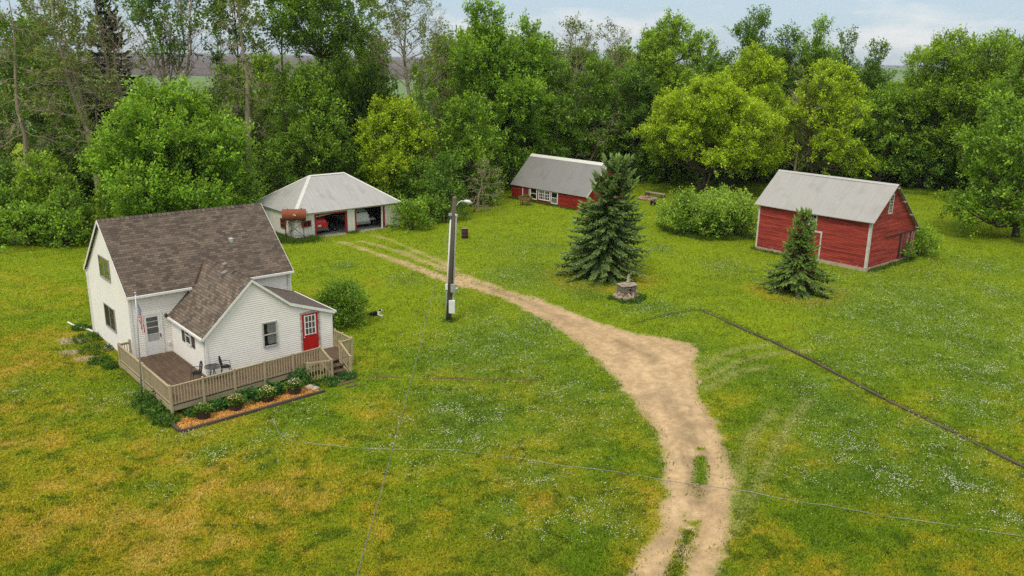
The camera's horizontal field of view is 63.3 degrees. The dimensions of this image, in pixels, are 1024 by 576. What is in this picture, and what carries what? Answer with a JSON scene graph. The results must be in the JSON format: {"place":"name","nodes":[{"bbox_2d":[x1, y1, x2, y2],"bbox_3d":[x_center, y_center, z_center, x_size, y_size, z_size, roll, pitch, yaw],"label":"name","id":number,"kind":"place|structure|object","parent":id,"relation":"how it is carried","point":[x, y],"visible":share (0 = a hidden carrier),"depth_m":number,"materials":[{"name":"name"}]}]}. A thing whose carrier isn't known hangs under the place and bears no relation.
{"place":"outdoors","nodes":[
{"label":"outdoors","id":0,"kind":"place"},
{"bbox_2d":[0,74,564,138],"bbox_3d":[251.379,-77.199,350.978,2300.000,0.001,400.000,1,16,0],"label":"crop field","id":1,"kind":"structure","parent":0,"point":[402,89],"depth_m":420.09,"materials":[{"name":"green plant"}]},
{"bbox_2d":[0,50,903,87],"bbox_3d":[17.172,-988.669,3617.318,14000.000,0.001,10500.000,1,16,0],"label":"ground","id":2,"kind":"structure","parent":0,"point":[202,69],"depth_m":1224.99,"materials":[{"name":"soil"}]},
{"bbox_2d":[0,132,1023,575],"bbox_3d":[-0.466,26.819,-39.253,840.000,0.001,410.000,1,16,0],"label":"lawn","id":3,"kind":"structure","parent":0,"point":[528,286],"depth_m":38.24,"materials":[{"name":"green plant"}]},
{"bbox_2d":[0,151,38,206],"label":"thicket bush","id":4,"kind":"object","parent":3,"relation":"on","point":[6,170],"visible":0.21,"depth_m":73.91,"materials":[{"name":"green plant"}]},
{"bbox_2d":[0,180,39,244],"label":"thicket bush","id":5,"kind":"object","parent":3,"relation":"on","point":[4,199],"visible":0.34,"depth_m":68.29,"materials":[{"name":"green plant"}]},
{"bbox_2d":[0,8,44,180],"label":"windbreak tree","id":6,"kind":"object","parent":3,"relation":"on","point":[8,76],"visible":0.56,"depth_m":86.39,"materials":[{"name":"green plant"}]},
{"bbox_2d":[0,11,70,162],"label":"tree","id":7,"kind":"object","parent":3,"relation":"on","point":[37,119],"visible":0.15,"depth_m":98.44,"materials":[{"name":"green plant"}]},
{"bbox_2d":[0,0,84,190],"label":"dying tree","id":8,"kind":"object","parent":3,"relation":"on","point":[20,123],"visible":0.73,"depth_m":78.24,"materials":[{"name":"green plant"}]},
{"bbox_2d":[0,200,86,251],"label":"thicket bush","id":9,"kind":"object","parent":3,"relation":"on","point":[25,226],"visible":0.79,"depth_m":66.36,"materials":[{"name":"green plant"}]},
{"bbox_2d":[0,0,96,157],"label":"windbreak tree","id":10,"kind":"object","parent":3,"relation":"on","point":[69,102],"visible":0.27,"depth_m":88.78,"materials":[{"name":"green plant"}]},
{"bbox_2d":[6,144,95,229],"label":"thicket bush","id":11,"kind":"object","parent":3,"relation":"on","point":[41,188],"visible":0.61,"depth_m":69.72,"materials":[{"name":"green plant"}]},
{"bbox_2d":[20,134,105,203],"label":"understorey bush","id":12,"kind":"object","parent":3,"relation":"on","point":[62,156],"visible":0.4,"depth_m":85.03,"materials":[{"name":"green plant"}]},
{"bbox_2d":[40,206,91,249],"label":"thicket bush","id":13,"kind":"object","parent":3,"relation":"on","point":[71,236],"visible":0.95,"depth_m":66.49,"materials":[{"name":"green plant"}]},
{"bbox_2d":[31,181,105,238],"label":"thicket bush","id":14,"kind":"object","parent":3,"relation":"on","point":[57,201],"visible":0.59,"depth_m":68.51,"materials":[{"name":"green plant"}]},
{"bbox_2d":[7,0,135,215],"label":"dying tree","id":15,"kind":"object","parent":3,"relation":"on","point":[82,117],"visible":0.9,"depth_m":75.97,"materials":[{"name":"green plant"}]},
{"bbox_2d":[49,2,115,143],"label":"windbreak tree","id":16,"kind":"object","parent":3,"relation":"on","point":[85,67],"visible":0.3,"depth_m":90.01,"materials":[{"name":"green plant"}]},
{"bbox_2d":[72,0,142,183],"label":"dark spruce","id":17,"kind":"object","parent":3,"relation":"on","point":[114,39],"visible":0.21,"depth_m":91.97,"materials":[{"name":"green plant"}]},
{"bbox_2d":[55,0,170,110],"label":"dead tree","id":18,"kind":"object","parent":3,"relation":"on","point":[119,88],"visible":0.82,"depth_m":78.01,"materials":[{"name":"grey wood"}]},
{"bbox_2d":[100,0,232,190],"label":"open tree","id":19,"kind":"object","parent":3,"relation":"on","point":[159,32],"visible":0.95,"depth_m":77.25,"materials":[{"name":"green plant"}]},
{"bbox_2d":[74,70,269,218],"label":"maple tree","id":20,"kind":"object","parent":3,"relation":"on","point":[161,130],"visible":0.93,"depth_m":69.42,"materials":[{"name":"green plant"}]},
{"bbox_2d":[67,203,336,375],"bbox_3d":[-17.377,-0.548,45.197,9.720,7.160,14.525,-12,20,-39],"label":"farmhouse","id":21,"kind":"object","parent":3,"relation":"on","point":[209,285],"visible":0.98,"depth_m":42.21,"materials":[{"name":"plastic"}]},
{"bbox_2d":[143,314,162,355],"bbox_3d":[-18.027,2.348,41.772,0.780,2.079,0.088,-12,20,-39],"label":"door","id":22,"kind":"structure","parent":21,"relation":"in","point":[153,336],"depth_m":41.78,"materials":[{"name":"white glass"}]},
{"bbox_2d":[262,320,277,347],"bbox_3d":[-11.944,2.278,41.043,0.760,1.280,0.075,-12,20,-39],"label":"window","id":23,"kind":"structure","parent":21,"relation":"in","point":[269,329],"depth_m":41.06,"materials":[{"name":"white glass"}]},
{"bbox_2d":[302,312,318,350],"bbox_3d":[-10.300,2.269,42.513,0.880,2.024,0.098,-12,20,-39],"label":"door","id":24,"kind":"structure","parent":21,"relation":"in","point":[309,321],"depth_m":42.51,"materials":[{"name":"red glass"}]},
{"bbox_2d":[204,0,256,117],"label":"open tree","id":25,"kind":"object","parent":3,"relation":"on","point":[218,57],"visible":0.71,"depth_m":81.11,"materials":[{"name":"green plant"}]},
{"bbox_2d":[203,60,263,135],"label":"tree","id":26,"kind":"object","parent":3,"relation":"on","point":[242,85],"visible":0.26,"depth_m":96.51,"materials":[{"name":"green plant"}]},
{"bbox_2d":[117,328,353,413],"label":"wooden deck","id":27,"kind":"structure","parent":3,"relation":"on","point":[166,376],"depth_m":39.40,"materials":[{"name":"brown wood"}]},
{"bbox_2d":[199,0,276,202],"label":"leafy tree","id":28,"kind":"object","parent":3,"relation":"on","point":[237,36],"visible":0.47,"depth_m":82.75,"materials":[{"name":"green plant"}]},
{"bbox_2d":[199,0,286,197],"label":"dying tree","id":29,"kind":"object","parent":3,"relation":"on","point":[248,96],"visible":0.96,"depth_m":77.39,"materials":[{"name":"green plant"}]},
{"bbox_2d":[170,384,324,432],"bbox_3d":[-11.735,5.273,37.280,6.901,0.247,1.336,-13,21,-40],"label":"flower bed","id":30,"kind":"object","parent":3,"relation":"on","point":[194,423],"visible":0.88,"depth_m":36.72,"materials":[{"name":"wood"}]},
{"bbox_2d":[230,45,306,136],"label":"tree","id":31,"kind":"object","parent":3,"relation":"on","point":[261,66],"visible":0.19,"depth_m":100.00,"materials":[{"name":"green plant"}]},
{"bbox_2d":[235,111,303,195],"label":"understorey bush","id":32,"kind":"object","parent":3,"relation":"on","point":[256,124],"visible":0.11,"depth_m":88.52,"materials":[{"name":"green plant"}]},
{"bbox_2d":[239,131,301,196],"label":"tree","id":33,"kind":"object","parent":3,"relation":"on","point":[277,162],"visible":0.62,"depth_m":80.36,"materials":[{"name":"green plant"}]},
{"bbox_2d":[239,0,310,173],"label":"tree","id":34,"kind":"object","parent":3,"relation":"on","point":[271,18],"visible":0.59,"depth_m":83.72,"materials":[{"name":"green plant"}]},
{"bbox_2d":[282,208,305,238],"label":"fuel tank","id":35,"kind":"object","parent":3,"relation":"on","point":[289,214],"visible":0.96,"depth_m":70.09,"materials":[{"name":"brown metal"}]},
{"bbox_2d":[254,52,354,188],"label":"leafy tree","id":36,"kind":"object","parent":3,"relation":"on","point":[306,132],"visible":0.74,"depth_m":82.21,"materials":[{"name":"green plant"}]},
{"bbox_2d":[255,0,387,151],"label":"tree","id":37,"kind":"object","parent":3,"relation":"on","point":[315,24],"visible":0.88,"depth_m":84.53,"materials":[{"name":"green plant"}]},
{"bbox_2d":[252,172,400,238],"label":"garage","id":38,"kind":"structure","parent":3,"relation":"on","point":[328,195],"depth_m":74.03,"materials":[{"name":"metal"}]},
{"bbox_2d":[332,208,370,225],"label":"parked car","id":39,"kind":"object","parent":38,"relation":"on","point":[363,216],"visible":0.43,"depth_m":76.22,"materials":[{"name":"paint"}]},
{"bbox_2d":[311,54,359,172],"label":"understorey bush","id":40,"kind":"object","parent":3,"relation":"on","point":[344,77],"visible":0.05,"depth_m":94.55,"materials":[{"name":"green plant"}]},
{"bbox_2d":[311,43,359,103],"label":"tree","id":41,"kind":"object","parent":3,"relation":"on","point":[327,63],"visible":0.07,"depth_m":99.49,"materials":[{"name":"green plant"}]},
{"bbox_2d":[312,271,376,330],"bbox_3d":[-9.988,0.816,48.488,3.704,3.689,4.058,-6,17,-24],"label":"yew bush","id":42,"kind":"object","parent":3,"relation":"on","point":[340,297],"visible":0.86,"depth_m":48.02,"materials":[{"name":"green plant"}]},
{"bbox_2d":[314,129,376,185],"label":"tree","id":43,"kind":"object","parent":3,"relation":"on","point":[347,148],"visible":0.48,"depth_m":85.89,"materials":[{"name":"green plant"}]},
{"bbox_2d":[317,77,388,192],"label":"understorey bush","id":44,"kind":"object","parent":3,"relation":"on","point":[346,94],"visible":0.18,"depth_m":92.81,"materials":[{"name":"green plant"}]},
{"bbox_2d":[347,23,402,99],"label":"tree","id":45,"kind":"object","parent":3,"relation":"on","point":[394,86],"visible":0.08,"depth_m":101.76,"materials":[{"name":"green plant"}]},
{"bbox_2d":[343,53,407,188],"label":"understorey bush","id":46,"kind":"object","parent":3,"relation":"on","point":[369,86],"visible":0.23,"depth_m":92.98,"materials":[{"name":"green plant"}]},
{"bbox_2d":[346,92,441,205],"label":"boxelder tree","id":47,"kind":"object","parent":3,"relation":"on","point":[383,126],"visible":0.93,"depth_m":82.93,"materials":[{"name":"green plant"}]},
{"bbox_2d":[349,0,459,197],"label":"dying tree","id":48,"kind":"object","parent":3,"relation":"on","point":[397,23],"visible":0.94,"depth_m":85.87,"materials":[{"name":"green plant"}]},
{"bbox_2d":[388,194,435,233],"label":"bush","id":49,"kind":"object","parent":3,"relation":"on","point":[408,209],"visible":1,"depth_m":75.01,"materials":[{"name":"green plant"}]},
{"bbox_2d":[390,155,448,213],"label":"tree","id":50,"kind":"object","parent":3,"relation":"on","point":[413,187],"visible":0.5,"depth_m":82.36,"materials":[{"name":"green plant"}]},
{"bbox_2d":[396,60,453,179],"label":"round tree","id":51,"kind":"object","parent":3,"relation":"on","point":[422,94],"visible":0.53,"depth_m":84.74,"materials":[{"name":"green plant"}]},
{"bbox_2d":[414,191,457,226],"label":"bush","id":52,"kind":"object","parent":3,"relation":"on","point":[432,206],"visible":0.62,"depth_m":78.46,"materials":[{"name":"green plant"}]},
{"bbox_2d":[407,14,465,181],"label":"dead tree","id":53,"kind":"object","parent":3,"relation":"on","point":[431,106],"visible":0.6,"depth_m":94.29,"materials":[{"name":"green plant"}]},
{"bbox_2d":[414,28,468,159],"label":"tree","id":54,"kind":"object","parent":3,"relation":"on","point":[439,83],"visible":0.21,"depth_m":104.05,"materials":[{"name":"green plant"}]},
{"bbox_2d":[423,144,474,219],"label":"tree","id":55,"kind":"object","parent":3,"relation":"on","point":[445,179],"visible":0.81,"depth_m":79.79,"materials":[{"name":"green plant"}]},
{"bbox_2d":[445,196,472,320],"bbox_3d":[-3.163,-1.524,48.898,1.642,7.749,0.431,1,16,0],"label":"light pole","id":56,"kind":"object","parent":3,"relation":"on","point":[450,287],"visible":0.98,"depth_m":48.91,"materials":[{"name":"grey wood"}]},
{"bbox_2d":[434,135,484,207],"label":"understorey bush","id":57,"kind":"object","parent":3,"relation":"on","point":[461,173],"visible":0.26,"depth_m":86.79,"materials":[{"name":"green plant"}]},
{"bbox_2d":[434,85,508,205],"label":"maple tree","id":58,"kind":"object","parent":3,"relation":"on","point":[471,133],"visible":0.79,"depth_m":86.01,"materials":[{"name":"green plant"}]},
{"bbox_2d":[461,156,505,211],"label":"dead brush","id":59,"kind":"object","parent":3,"relation":"on","point":[480,189],"visible":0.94,"depth_m":84.12,"materials":[{"name":"grey plant"}]},
{"bbox_2d":[433,0,552,191],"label":"maple tree","id":60,"kind":"object","parent":3,"relation":"on","point":[482,65],"visible":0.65,"depth_m":94.28,"materials":[{"name":"green plant"}]},
{"bbox_2d":[1,219,1023,547],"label":"clover","id":61,"kind":"object","parent":3,"relation":"on","point":[647,433],"visible":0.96,"depth_m":36.83,"materials":[{"name":"white plant"}]},
{"bbox_2d":[490,7,557,162],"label":"maple tree","id":62,"kind":"object","parent":3,"relation":"on","point":[534,59],"visible":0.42,"depth_m":98.09,"materials":[{"name":"green plant"}]},
{"bbox_2d":[522,53,585,158],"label":"leafy tree","id":63,"kind":"object","parent":3,"relation":"on","point":[558,109],"visible":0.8,"depth_m":100.46,"materials":[{"name":"green plant"}]},
{"bbox_2d":[510,153,623,209],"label":"coop","id":64,"kind":"structure","parent":3,"relation":"on","point":[561,181],"depth_m":89.97,"materials":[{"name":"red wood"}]},
{"bbox_2d":[549,11,614,106],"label":"tree","id":65,"kind":"object","parent":3,"relation":"on","point":[571,33],"visible":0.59,"depth_m":108.99,"materials":[{"name":"green plant"}]},
{"bbox_2d":[551,42,617,145],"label":"tree","id":66,"kind":"object","parent":3,"relation":"on","point":[580,56],"visible":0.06,"depth_m":114.70,"materials":[{"name":"green plant"}]},
{"bbox_2d":[557,50,634,162],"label":"leafy tree","id":67,"kind":"object","parent":3,"relation":"on","point":[593,110],"visible":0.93,"depth_m":102.60,"materials":[{"name":"green plant"}]},
{"bbox_2d":[553,153,651,284],"bbox_3d":[6.530,-4.688,60.041,7.863,10.192,7.386,14,20,38],"label":"spruce tree","id":68,"kind":"object","parent":3,"relation":"on","point":[604,247],"visible":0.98,"depth_m":59.06,"materials":[{"name":"green plant"}]},
{"bbox_2d":[575,35,639,132],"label":"tree","id":69,"kind":"object","parent":3,"relation":"on","point":[621,58],"visible":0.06,"depth_m":114.25,"materials":[{"name":"green plant"}]},
{"bbox_2d":[584,16,641,109],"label":"dead tree","id":70,"kind":"object","parent":3,"relation":"on","point":[611,31],"visible":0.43,"depth_m":110.03,"materials":[{"name":"green plant"}]},
{"bbox_2d":[612,274,638,300],"bbox_3d":[7.620,-0.033,55.100,1.501,1.746,1.724,15,21,41],"label":"stone well","id":71,"kind":"object","parent":3,"relation":"on","point":[627,290],"visible":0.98,"depth_m":54.84,"materials":[{"name":"stone"}]},
{"bbox_2d":[590,61,668,181],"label":"leafy tree","id":72,"kind":"object","parent":3,"relation":"on","point":[632,88],"visible":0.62,"depth_m":104.66,"materials":[{"name":"green plant"}]},
{"bbox_2d":[274,419,1020,535],"bbox_3d":[3.204,7.216,31.403,29.096,0.075,1.796,6,16,16],"label":"garden hose","id":73,"kind":"object","parent":3,"relation":"on","point":[659,479],"visible":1,"depth_m":31.27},
{"bbox_2d":[629,122,698,183],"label":"understorey bush","id":74,"kind":"object","parent":3,"relation":"on","point":[674,173],"visible":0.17,"depth_m":107.49,"materials":[{"name":"green plant"}]},
{"bbox_2d":[618,8,723,176],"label":"round tree","id":75,"kind":"object","parent":3,"relation":"on","point":[668,47],"visible":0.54,"depth_m":106.48,"materials":[{"name":"green plant"}]},
{"bbox_2d":[652,183,708,236],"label":"lilac bush","id":76,"kind":"object","parent":3,"relation":"on","point":[679,211],"visible":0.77,"depth_m":75.21,"materials":[{"name":"green plant"}]},
{"bbox_2d":[675,188,736,237],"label":"lilac bush","id":77,"kind":"object","parent":3,"relation":"on","point":[715,215],"visible":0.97,"depth_m":73.66,"materials":[{"name":"green plant"}]},
{"bbox_2d":[669,142,747,183],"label":"understorey bush","id":78,"kind":"object","parent":3,"relation":"on","point":[725,178],"visible":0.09,"depth_m":108.25,"materials":[{"name":"green plant"}]},
{"bbox_2d":[686,49,730,82],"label":"tree","id":79,"kind":"object","parent":3,"relation":"on","point":[712,68],"visible":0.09,"depth_m":115.18,"materials":[{"name":"green plant"}]},
{"bbox_2d":[630,70,790,195],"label":"boxelder tree","id":80,"kind":"object","parent":3,"relation":"on","point":[718,111],"visible":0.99,"depth_m":92.83,"materials":[{"name":"green plant"}]},
{"bbox_2d":[695,181,757,232],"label":"lilac bush","id":81,"kind":"object","parent":3,"relation":"on","point":[724,190],"visible":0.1,"depth_m":78.27,"materials":[{"name":"green plant"}]},
{"bbox_2d":[706,190,758,239],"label":"lilac bush","id":82,"kind":"object","parent":3,"relation":"on","point":[742,211],"visible":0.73,"depth_m":74.39,"materials":[{"name":"green plant"}]},
{"bbox_2d":[697,37,797,185],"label":"boxelder tree","id":83,"kind":"object","parent":3,"relation":"on","point":[764,69],"visible":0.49,"depth_m":101.00,"materials":[{"name":"green plant"}]},
{"bbox_2d":[722,2,785,109],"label":"skyline tree","id":84,"kind":"object","parent":3,"relation":"on","point":[760,21],"visible":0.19,"depth_m":114.79,"materials":[{"name":"green plant"}]},
{"bbox_2d":[730,103,819,180],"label":"understorey bush","id":85,"kind":"object","parent":3,"relation":"on","point":[789,165],"visible":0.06,"depth_m":108.69,"materials":[{"name":"green plant"}]},
{"bbox_2d":[764,19,804,107],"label":"skyline tree","id":86,"kind":"object","parent":3,"relation":"on","point":[788,55],"visible":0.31,"depth_m":117.54,"materials":[{"name":"green plant"}]},
{"bbox_2d":[753,206,837,300],"bbox_3d":[19.485,-2.075,56.998,6.070,7.162,5.954,1,16,0],"label":"young spruce","id":87,"kind":"object","parent":3,"relation":"on","point":[799,277],"visible":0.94,"depth_m":56.51,"materials":[{"name":"green plant"}]},
{"bbox_2d":[759,65,843,172],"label":"leafy tree","id":88,"kind":"object","parent":3,"relation":"on","point":[797,141],"visible":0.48,"depth_m":97.16,"materials":[{"name":"green plant"}]},
{"bbox_2d":[783,13,844,115],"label":"skyline tree","id":89,"kind":"object","parent":3,"relation":"on","point":[817,49],"visible":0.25,"depth_m":114.40,"materials":[{"name":"green plant"}]},
{"bbox_2d":[766,57,881,178],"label":"boxelder tree","id":90,"kind":"object","parent":3,"relation":"on","point":[845,105],"visible":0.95,"depth_m":95.51,"materials":[{"name":"green plant"}]},
{"bbox_2d":[755,169,920,271],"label":"barn","id":91,"kind":"structure","parent":3,"relation":"on","point":[863,225],"depth_m":65.42,"materials":[{"name":"red wood"}]},
{"bbox_2d":[830,24,864,109],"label":"skyline tree","id":92,"kind":"object","parent":3,"relation":"on","point":[845,57],"visible":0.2,"depth_m":116.84,"materials":[{"name":"green plant"}]},
{"bbox_2d":[808,111,891,180],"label":"understorey bush","id":93,"kind":"object","parent":3,"relation":"on","point":[860,174],"visible":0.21,"depth_m":106.67,"materials":[{"name":"green plant"}]},
{"bbox_2d":[701,308,1023,465],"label":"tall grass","id":94,"kind":"structure","parent":3,"relation":"on","point":[745,327],"depth_m":40.05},
{"bbox_2d":[850,36,899,128],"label":"skyline tree","id":95,"kind":"object","parent":3,"relation":"on","point":[873,74],"visible":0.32,"depth_m":114.09,"materials":[{"name":"green plant"}]},
{"bbox_2d":[844,79,928,184],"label":"leafy tree","id":96,"kind":"object","parent":3,"relation":"on","point":[885,104],"visible":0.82,"depth_m":103.07,"materials":[{"name":"green plant"}]},
{"bbox_2d":[874,100,968,190],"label":"leafy tree","id":97,"kind":"object","parent":3,"relation":"on","point":[913,166],"visible":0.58,"depth_m":103.45,"materials":[{"name":"green plant"}]},
{"bbox_2d":[913,222,949,258],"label":"bush","id":98,"kind":"object","parent":3,"relation":"on","point":[923,241],"visible":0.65,"depth_m":68.34,"materials":[{"name":"green plant"}]},
{"bbox_2d":[879,23,998,188],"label":"tree","id":99,"kind":"object","parent":3,"relation":"on","point":[941,53],"visible":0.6,"depth_m":101.37,"materials":[{"name":"green plant"}]},
{"bbox_2d":[932,106,1005,189],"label":"leafy tree","id":100,"kind":"object","parent":3,"relation":"on","point":[950,168],"visible":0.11,"depth_m":103.28,"materials":[{"name":"green plant"}]},
{"bbox_2d":[933,26,1022,190],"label":"tree","id":101,"kind":"object","parent":3,"relation":"on","point":[987,46],"visible":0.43,"depth_m":98.14,"materials":[{"name":"green plant"}]},
{"bbox_2d":[933,89,1023,238],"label":"overhanging tree","id":102,"kind":"object","parent":3,"relation":"on","point":[997,157],"visible":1,"depth_m":74.80,"materials":[{"name":"green plant"}]},
{"bbox_2d":[968,47,1023,202],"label":"tree","id":103,"kind":"object","parent":3,"relation":"on","point":[1017,76],"visible":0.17,"depth_m":92.96,"materials":[{"name":"green plant"}]},
{"bbox_2d":[0,0,1023,65],"label":"sky","id":104,"kind":"structure","parent":0,"point":[905,24],"materials":[{"name":"white"}]},
{"bbox_2d":[334,235,744,575],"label":"driveway","id":105,"kind":"structure","parent":0,"point":[653,371],"depth_m":37.23,"materials":[{"name":"beige soil"}]},
{"bbox_2d":[658,525,696,575],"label":"drive weeds","id":106,"kind":"object","parent":105,"relation":"on","point":[675,556],"visible":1,"depth_m":26.62,"materials":[{"name":"green plant"}]},
{"bbox_2d":[654,220,755,241],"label":"tall grass","id":107,"kind":"structure","parent":0,"point":[668,230],"depth_m":74.41,"materials":[{"name":"green plant"}]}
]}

